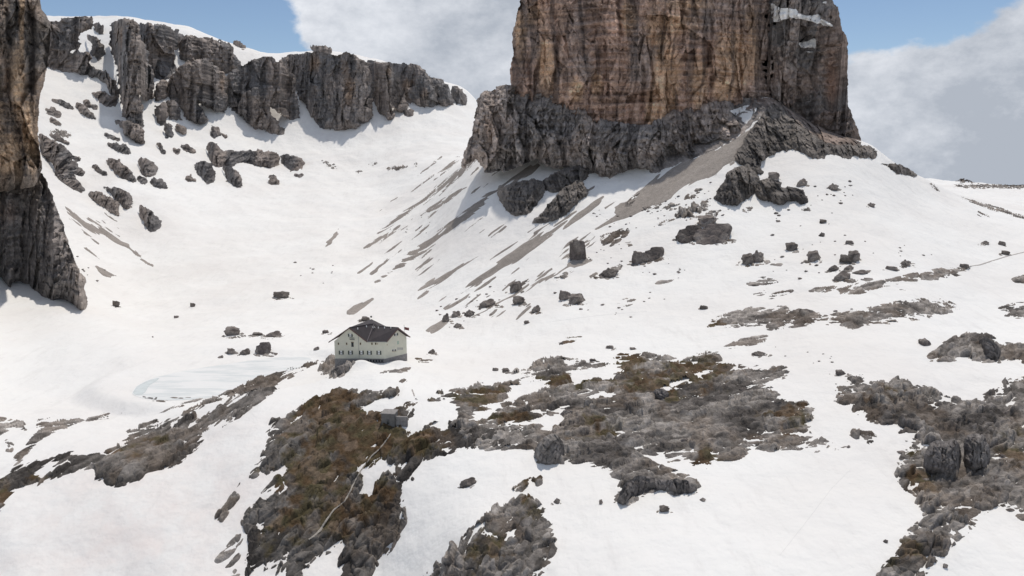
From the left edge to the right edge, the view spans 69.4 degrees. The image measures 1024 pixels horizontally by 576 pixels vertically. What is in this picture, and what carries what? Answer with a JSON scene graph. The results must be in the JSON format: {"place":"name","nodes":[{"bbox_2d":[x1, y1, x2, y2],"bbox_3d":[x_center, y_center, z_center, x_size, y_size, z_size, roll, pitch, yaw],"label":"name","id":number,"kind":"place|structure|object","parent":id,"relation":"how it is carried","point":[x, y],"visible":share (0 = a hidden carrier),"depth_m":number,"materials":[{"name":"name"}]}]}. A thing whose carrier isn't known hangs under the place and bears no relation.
{"place":"outdoors","nodes":[
{"label":"outdoors","id":0,"kind":"place"},
{"bbox_2d":[0,417,26,435],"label":"rocky ground","id":1,"kind":"structure","parent":0,"point":[16,423],"depth_m":266.40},
{"bbox_2d":[11,413,109,469],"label":"rocky ground","id":2,"kind":"structure","parent":0,"point":[45,431],"depth_m":262.21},
{"bbox_2d":[48,16,118,97],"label":"cliff","id":3,"kind":"structure","parent":0,"point":[65,35],"depth_m":1037.87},
{"bbox_2d":[87,34,105,60],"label":"cliff","id":4,"kind":"structure","parent":0,"point":[97,51],"depth_m":1081.45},
{"bbox_2d":[109,18,154,127],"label":"cliff","id":5,"kind":"structure","parent":0,"point":[130,54],"depth_m":974.69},
{"bbox_2d":[119,120,144,143],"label":"cliff","id":6,"kind":"structure","parent":0,"point":[134,132],"depth_m":925.55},
{"bbox_2d":[133,378,158,394],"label":"melt pool","id":7,"kind":"structure","parent":0,"point":[140,389],"depth_m":306.06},
{"bbox_2d":[0,360,318,510],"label":"rocky ground","id":8,"kind":"structure","parent":0,"point":[139,457],"depth_m":243.99,"materials":[{"name":"stone"}]},
{"bbox_2d":[154,102,167,125],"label":"cliff","id":9,"kind":"structure","parent":0,"point":[160,112],"depth_m":1013.42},
{"bbox_2d":[139,22,183,79],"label":"cliff","id":10,"kind":"structure","parent":0,"point":[161,41],"depth_m":1104.46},
{"bbox_2d":[154,80,168,100],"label":"cliff","id":11,"kind":"structure","parent":0,"point":[161,87],"depth_m":1054.04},
{"bbox_2d":[164,123,173,137],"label":"cliff","id":12,"kind":"structure","parent":0,"point":[168,128],"depth_m":986.88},
{"bbox_2d":[166,100,181,119],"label":"cliff","id":13,"kind":"structure","parent":0,"point":[173,110],"depth_m":1039.63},
{"bbox_2d":[166,58,228,123],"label":"cliff","id":14,"kind":"structure","parent":0,"point":[193,83],"depth_m":1069.50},
{"bbox_2d":[179,35,240,73],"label":"cliff","id":15,"kind":"structure","parent":0,"point":[220,55],"depth_m":1170.16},
{"bbox_2d":[132,356,311,399],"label":"frozen lake","id":16,"kind":"structure","parent":0,"point":[207,382],"depth_m":318.82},
{"bbox_2d":[214,534,242,563],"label":"rocky ground","id":17,"kind":"structure","parent":0,"point":[222,556],"depth_m":206.55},
{"bbox_2d":[214,459,270,522],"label":"rocky ground","id":18,"kind":"structure","parent":0,"point":[221,514],"depth_m":220.42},
{"bbox_2d":[226,56,299,134],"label":"cliff","id":19,"kind":"structure","parent":0,"point":[258,88],"depth_m":1136.20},
{"bbox_2d":[310,45,331,53],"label":"cliff","id":20,"kind":"structure","parent":0,"point":[324,49],"depth_m":1305.80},
{"bbox_2d":[279,51,372,129],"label":"cliff","id":21,"kind":"structure","parent":0,"point":[334,92],"depth_m":1151.23,"materials":[{"name":"stone"}]},
{"bbox_2d":[317,353,354,378],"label":"rocky ground","id":22,"kind":"structure","parent":0,"point":[327,366],"depth_m":329.25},
{"bbox_2d":[329,316,409,367],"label":"mountain hut","id":23,"kind":"object","parent":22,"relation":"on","point":[371,341],"visible":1,"depth_m":305.17,"materials":[{"name":"paint"}]},
{"bbox_2d":[309,434,390,539],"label":"path","id":24,"kind":"structure","parent":0,"point":[319,530],"depth_m":220.85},
{"bbox_2d":[240,386,521,575],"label":"rocky ground","id":25,"kind":"structure","parent":0,"point":[315,449],"depth_m":227.38,"materials":[{"name":"stone"}]},
{"bbox_2d":[380,409,407,426],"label":"stone shed","id":26,"kind":"structure","parent":25,"relation":"on","point":[390,417],"depth_m":246.43,"materials":[{"name":"stone"}]},
{"bbox_2d":[367,60,408,119],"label":"cliff","id":27,"kind":"structure","parent":0,"point":[388,94],"depth_m":1170.27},
{"bbox_2d":[388,62,437,107],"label":"cliff","id":28,"kind":"structure","parent":0,"point":[415,81],"depth_m":1202.29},
{"bbox_2d":[434,82,454,105],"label":"cliff","id":29,"kind":"structure","parent":0,"point":[442,92],"depth_m":1215.12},
{"bbox_2d":[450,86,466,104],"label":"cliff","id":30,"kind":"structure","parent":0,"point":[459,96],"depth_m":1253.99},
{"bbox_2d":[426,475,556,575],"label":"rocky ground","id":31,"kind":"structure","parent":0,"point":[525,551],"depth_m":188.17,"materials":[{"name":"stone"}]},
{"bbox_2d":[0,16,1023,575],"bbox_3d":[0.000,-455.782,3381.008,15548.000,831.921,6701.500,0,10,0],"label":"snow field","id":32,"kind":"structure","parent":0,"point":[222,252],"depth_m":363.59,"materials":[{"name":"snow"}]},
{"bbox_2d":[0,173,87,310],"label":"rock buttress","id":33,"kind":"object","parent":32,"relation":"on","point":[36,253],"visible":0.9,"depth_m":482.72,"materials":[{"name":"stone"}]},
{"bbox_2d":[0,0,50,191],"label":"rock tower","id":34,"kind":"structure","parent":33,"relation":"on","point":[25,29],"depth_m":460.00,"materials":[{"name":"stone"}]},
{"bbox_2d":[45,107,61,117],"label":"slope rock","id":35,"kind":"object","parent":32,"relation":"on","point":[53,111],"visible":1,"depth_m":905.70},
{"bbox_2d":[49,133,69,144],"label":"slope rock","id":36,"kind":"object","parent":32,"relation":"on","point":[56,136],"visible":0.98,"depth_m":854.01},
{"bbox_2d":[38,134,84,192],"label":"slope rock","id":37,"kind":"object","parent":32,"relation":"on","point":[59,156],"visible":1,"depth_m":769.50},
{"bbox_2d":[52,99,73,109],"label":"slope rock","id":38,"kind":"object","parent":32,"relation":"on","point":[61,102],"visible":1,"depth_m":951.73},
{"bbox_2d":[76,102,95,118],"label":"slope rock","id":39,"kind":"object","parent":32,"relation":"on","point":[84,110],"visible":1,"depth_m":952.52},
{"bbox_2d":[88,191,119,215],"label":"slope rock","id":40,"kind":"object","parent":32,"relation":"on","point":[110,204],"visible":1,"depth_m":732.36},
{"bbox_2d":[91,91,117,106],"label":"slope rock","id":41,"kind":"object","parent":32,"relation":"on","point":[104,98],"visible":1,"depth_m":998.60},
{"bbox_2d":[65,207,153,266],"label":"scree","id":42,"kind":"structure","parent":32,"relation":"on","point":[92,228],"depth_m":671.14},
{"bbox_2d":[103,186,132,208],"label":"slope rock","id":43,"kind":"object","parent":32,"relation":"on","point":[123,198],"visible":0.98,"depth_m":750.43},
{"bbox_2d":[107,142,130,154],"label":"slope rock","id":44,"kind":"object","parent":32,"relation":"on","point":[122,148],"visible":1,"depth_m":887.47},
{"bbox_2d":[106,158,136,182],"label":"slope rock","id":45,"kind":"object","parent":32,"relation":"on","point":[120,169],"visible":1,"depth_m":818.51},
{"bbox_2d":[138,157,157,176],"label":"slope rock","id":46,"kind":"object","parent":32,"relation":"on","point":[148,168],"visible":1,"depth_m":848.33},
{"bbox_2d":[139,205,161,231],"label":"slope rock","id":47,"kind":"object","parent":32,"relation":"on","point":[151,220],"visible":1,"depth_m":709.25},
{"bbox_2d":[150,177,167,188],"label":"slope rock","id":48,"kind":"object","parent":32,"relation":"on","point":[159,183],"visible":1,"depth_m":815.19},
{"bbox_2d":[194,161,215,183],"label":"slope rock","id":49,"kind":"object","parent":32,"relation":"on","point":[205,171],"visible":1,"depth_m":900.55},
{"bbox_2d":[222,165,242,187],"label":"slope rock","id":50,"kind":"object","parent":32,"relation":"on","point":[233,177],"visible":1,"depth_m":905.13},
{"bbox_2d":[221,333,245,338],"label":"rubble","id":51,"kind":"object","parent":32,"relation":"on","point":[241,335],"visible":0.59,"depth_m":401.49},
{"bbox_2d":[224,326,239,335],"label":"boulder","id":52,"kind":"object","parent":51,"relation":"on","point":[231,330],"visible":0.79,"depth_m":407.76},
{"bbox_2d":[206,142,279,167],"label":"slope rock","id":53,"kind":"object","parent":32,"relation":"on","point":[218,156],"visible":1,"depth_m":1000.26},
{"bbox_2d":[253,352,277,356],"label":"rubble","id":54,"kind":"object","parent":32,"relation":"on","point":[266,355],"visible":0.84,"depth_m":356.37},
{"bbox_2d":[255,342,270,354],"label":"boulder","id":55,"kind":"object","parent":54,"relation":"on","point":[262,348],"visible":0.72,"depth_m":358.09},
{"bbox_2d":[280,154,304,171],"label":"slope rock","id":56,"kind":"object","parent":32,"relation":"on","point":[292,162],"visible":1,"depth_m":1016.39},
{"bbox_2d":[347,298,373,314],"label":"scree","id":57,"kind":"structure","parent":32,"relation":"on","point":[354,309],"depth_m":488.01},
{"bbox_2d":[363,218,412,248],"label":"scree","id":58,"kind":"structure","parent":32,"relation":"on","point":[376,240],"depth_m":688.77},
{"bbox_2d":[377,159,476,233],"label":"scree","id":59,"kind":"structure","parent":32,"relation":"on","point":[454,175],"depth_m":741.51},
{"bbox_2d":[374,185,500,282],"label":"scree","id":60,"kind":"structure","parent":32,"relation":"on","point":[468,213],"depth_m":589.57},
{"bbox_2d":[426,319,449,333],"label":"scree","id":61,"kind":"structure","parent":32,"relation":"on","point":[436,327],"depth_m":401.15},
{"bbox_2d":[426,187,466,211],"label":"scree","id":62,"kind":"structure","parent":32,"relation":"on","point":[433,207],"depth_m":668.51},
{"bbox_2d":[418,257,476,291],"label":"scree","id":63,"kind":"structure","parent":32,"relation":"on","point":[445,276],"depth_m":506.97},
{"bbox_2d":[462,220,567,292],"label":"scree","id":64,"kind":"structure","parent":32,"relation":"on","point":[519,252],"depth_m":486.68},
{"bbox_2d":[499,163,539,186],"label":"scree","id":65,"kind":"structure","parent":32,"relation":"on","point":[528,171],"depth_m":585.81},
{"bbox_2d":[497,178,544,215],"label":"rock slab","id":66,"kind":"object","parent":32,"relation":"on","point":[523,197],"visible":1,"depth_m":541.08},
{"bbox_2d":[472,260,591,316],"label":"scree","id":67,"kind":"structure","parent":32,"relation":"on","point":[543,279],"depth_m":437.36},
{"bbox_2d":[532,180,588,223],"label":"rock slab","id":68,"kind":"object","parent":32,"relation":"on","point":[564,201],"visible":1,"depth_m":515.68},
{"bbox_2d":[543,165,588,192],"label":"rock slab","id":69,"kind":"object","parent":32,"relation":"on","point":[559,180],"visible":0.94,"depth_m":545.01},
{"bbox_2d":[563,302,583,306],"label":"rubble","id":70,"kind":"object","parent":32,"relation":"on","point":[580,303],"visible":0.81,"depth_m":389.86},
{"bbox_2d":[568,293,584,304],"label":"boulder","id":71,"kind":"object","parent":70,"relation":"on","point":[576,298],"visible":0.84,"depth_m":391.53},
{"bbox_2d":[563,196,603,229],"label":"scree","id":72,"kind":"structure","parent":32,"relation":"on","point":[586,210],"depth_m":508.00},
{"bbox_2d":[593,275,618,279],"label":"rubble","id":73,"kind":"object","parent":32,"relation":"on","point":[600,277],"visible":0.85,"depth_m":420.69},
{"bbox_2d":[599,268,618,277],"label":"boulder","id":74,"kind":"object","parent":73,"relation":"on","point":[609,273],"visible":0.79,"depth_m":420.90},
{"bbox_2d":[461,84,776,178],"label":"rock buttress","id":75,"kind":"object","parent":32,"relation":"on","point":[511,130],"visible":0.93,"depth_m":557.77,"materials":[{"name":"stone"}]},
{"bbox_2d":[510,0,776,124],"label":"rock tower","id":76,"kind":"structure","parent":75,"relation":"on","point":[640,62],"depth_m":565.47,"materials":[{"name":"stone"}]},
{"bbox_2d":[730,105,756,123],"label":"snow ledge","id":77,"kind":"object","parent":75,"relation":"on","point":[746,117],"visible":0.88,"depth_m":561.69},
{"bbox_2d":[627,261,651,266],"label":"rubble","id":78,"kind":"object","parent":32,"relation":"on","point":[635,264],"visible":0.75,"depth_m":431.98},
{"bbox_2d":[632,251,648,263],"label":"boulder","id":79,"kind":"object","parent":78,"relation":"on","point":[638,257],"visible":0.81,"depth_m":432.52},
{"bbox_2d":[595,130,748,229],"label":"scree","id":80,"kind":"structure","parent":32,"relation":"on","point":[668,185],"depth_m":518.29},
{"bbox_2d":[689,239,735,244],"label":"rubble","id":81,"kind":"object","parent":32,"relation":"on","point":[731,240],"visible":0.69,"depth_m":433.73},
{"bbox_2d":[693,223,731,244],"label":"boulder","id":82,"kind":"object","parent":81,"relation":"on","point":[716,233],"visible":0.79,"depth_m":437.01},
{"bbox_2d":[714,164,759,205],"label":"crag","id":83,"kind":"structure","parent":32,"relation":"on","point":[738,185],"depth_m":479.64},
{"bbox_2d":[751,260,769,265],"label":"rubble","id":84,"kind":"object","parent":32,"relation":"on","point":[766,261],"visible":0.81,"depth_m":403.17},
{"bbox_2d":[741,253,753,264],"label":"boulder","id":85,"kind":"object","parent":84,"relation":"on","point":[746,259],"visible":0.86,"depth_m":406.15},
{"bbox_2d":[752,250,763,262],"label":"boulder","id":86,"kind":"object","parent":84,"relation":"on","point":[758,257],"visible":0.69,"depth_m":406.17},
{"bbox_2d":[755,178,807,204],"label":"crag","id":87,"kind":"structure","parent":32,"relation":"on","point":[771,190],"depth_m":469.56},
{"bbox_2d":[832,278,857,282],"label":"rubble","id":88,"kind":"object","parent":32,"relation":"on","point":[851,280],"visible":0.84,"depth_m":358.28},
{"bbox_2d":[833,270,850,280],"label":"boulder","id":89,"kind":"object","parent":88,"relation":"on","point":[842,275],"visible":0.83,"depth_m":361.13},
{"bbox_2d":[882,163,916,177],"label":"crag","id":90,"kind":"structure","parent":32,"relation":"on","point":[898,169],"depth_m":543.33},
{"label":"rubble","id":91,"kind":"structure","parent":32,"relation":"on","visible":0},
{"bbox_2d":[806,250,820,261],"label":"boulder","id":92,"kind":"object","parent":91,"relation":"on","point":[814,255],"visible":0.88,"depth_m":391.44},
{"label":"rubble","id":93,"kind":"structure","parent":32,"relation":"on","visible":0},
{"bbox_2d":[848,250,859,261],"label":"boulder","id":94,"kind":"object","parent":93,"relation":"on","point":[855,255],"visible":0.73,"depth_m":382.38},
{"bbox_2d":[40,0,1023,184],"label":"sky","id":95,"kind":"structure","parent":0,"point":[936,87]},
{"bbox_2d":[601,228,629,246],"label":"rocky ground","id":96,"kind":"structure","parent":0,"point":[613,236],"depth_m":470.96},
{"bbox_2d":[427,350,849,505],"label":"rocky ground","id":97,"kind":"structure","parent":0,"point":[719,416],"depth_m":246.92,"materials":[{"name":"stone"}]},
{"bbox_2d":[534,433,564,463],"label":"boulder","id":98,"kind":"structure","parent":97,"relation":"on","point":[549,448],"depth_m":221.77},
{"bbox_2d":[617,475,696,504],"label":"crag","id":99,"kind":"structure","parent":97,"relation":"on","point":[634,486],"depth_m":201.55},
{"bbox_2d":[653,388,668,399],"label":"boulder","id":100,"kind":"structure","parent":97,"relation":"on","point":[661,393],"depth_m":260.83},
{"bbox_2d":[675,201,700,220],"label":"rocky ground","id":101,"kind":"structure","parent":0,"point":[686,212],"depth_m":473.57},
{"bbox_2d":[724,335,767,348],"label":"rocky ground","id":102,"kind":"structure","parent":0,"point":[750,341],"depth_m":312.32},
{"bbox_2d":[746,276,777,285],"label":"rocky ground","id":103,"kind":"structure","parent":0,"point":[757,283],"depth_m":382.19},
{"bbox_2d":[734,103,876,174],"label":"rocky ridge","id":104,"kind":"structure","parent":0,"point":[775,130],"depth_m":527.48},
{"bbox_2d":[762,0,860,154],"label":"rock tower","id":105,"kind":"structure","parent":104,"relation":"on","point":[808,90],"depth_m":579.72,"materials":[{"name":"stone"}]},
{"bbox_2d":[771,3,832,26],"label":"snow ledge","id":106,"kind":"object","parent":105,"relation":"on","point":[784,13],"visible":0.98,"depth_m":575.04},
{"bbox_2d":[799,38,815,47],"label":"snow ledge","id":107,"kind":"object","parent":105,"relation":"on","point":[810,43],"visible":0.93,"depth_m":587.33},
{"bbox_2d":[707,298,955,330],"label":"rocky ground","id":108,"kind":"structure","parent":0,"point":[856,319],"depth_m":326.57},
{"bbox_2d":[849,428,876,443],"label":"rocky ground","id":109,"kind":"structure","parent":0,"point":[857,433],"depth_m":221.36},
{"bbox_2d":[809,267,966,294],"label":"rocky ground","id":110,"kind":"structure","parent":0,"point":[877,284],"depth_m":359.88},
{"bbox_2d":[835,374,1023,575],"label":"rocky ground","id":111,"kind":"structure","parent":0,"point":[905,405],"depth_m":211.83,"materials":[{"name":"stone"}]},
{"bbox_2d":[923,439,961,476],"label":"boulder","id":112,"kind":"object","parent":111,"relation":"on","point":[942,457],"visible":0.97,"depth_m":201.34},
{"bbox_2d":[963,434,990,469],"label":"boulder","id":113,"kind":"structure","parent":111,"relation":"on","point":[977,452],"depth_m":204.86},
{"bbox_2d":[927,332,1023,363],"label":"rocky ground","id":114,"kind":"structure","parent":0,"point":[954,347],"depth_m":281.59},
{"bbox_2d":[979,337,1000,360],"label":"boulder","id":115,"kind":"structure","parent":114,"relation":"on","point":[991,349],"depth_m":277.74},
{"bbox_2d":[954,183,1023,188],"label":"rocky ground","id":116,"kind":"structure","parent":0,"point":[988,185],"depth_m":1164.90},
{"bbox_2d":[963,197,1023,218],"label":"rocky ground","id":117,"kind":"structure","parent":0,"point":[996,209],"depth_m":584.30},
{"bbox_2d":[998,302,1023,318],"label":"rocky ground","id":118,"kind":"structure","parent":0,"point":[1015,312],"depth_m":340.62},
{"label":"rubble","id":119,"kind":"structure","parent":0,"visible":0},
{"bbox_2d":[569,239,585,259],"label":"boulder","id":120,"kind":"object","parent":119,"relation":"on","point":[577,250],"visible":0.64,"depth_m":449.76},
{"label":"rubble","id":121,"kind":"structure","parent":0,"visible":0},
{"bbox_2d":[509,281,521,293],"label":"boulder","id":122,"kind":"object","parent":121,"relation":"on","point":[515,286],"visible":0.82,"depth_m":436.18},
{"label":"rubble","id":123,"kind":"structure","parent":0,"visible":0},
{"bbox_2d":[675,225,701,243],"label":"boulder","id":124,"kind":"object","parent":123,"relation":"on","point":[685,235],"visible":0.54,"depth_m":443.76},
{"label":"rubble","id":125,"kind":"structure","parent":0,"visible":0},
{"bbox_2d":[460,477,476,486],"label":"boulder","id":126,"kind":"object","parent":125,"relation":"on","point":[470,481],"visible":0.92,"depth_m":216.21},
{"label":"rubble","id":127,"kind":"structure","parent":0,"visible":0},
{"bbox_2d":[697,215,716,226],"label":"boulder","id":128,"kind":"object","parent":127,"relation":"on","point":[704,220],"visible":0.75,"depth_m":453.33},
{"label":"rubble","id":129,"kind":"structure","parent":0,"visible":0},
{"bbox_2d":[645,247,663,261],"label":"boulder","id":130,"kind":"object","parent":129,"relation":"on","point":[654,253],"visible":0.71,"depth_m":433.97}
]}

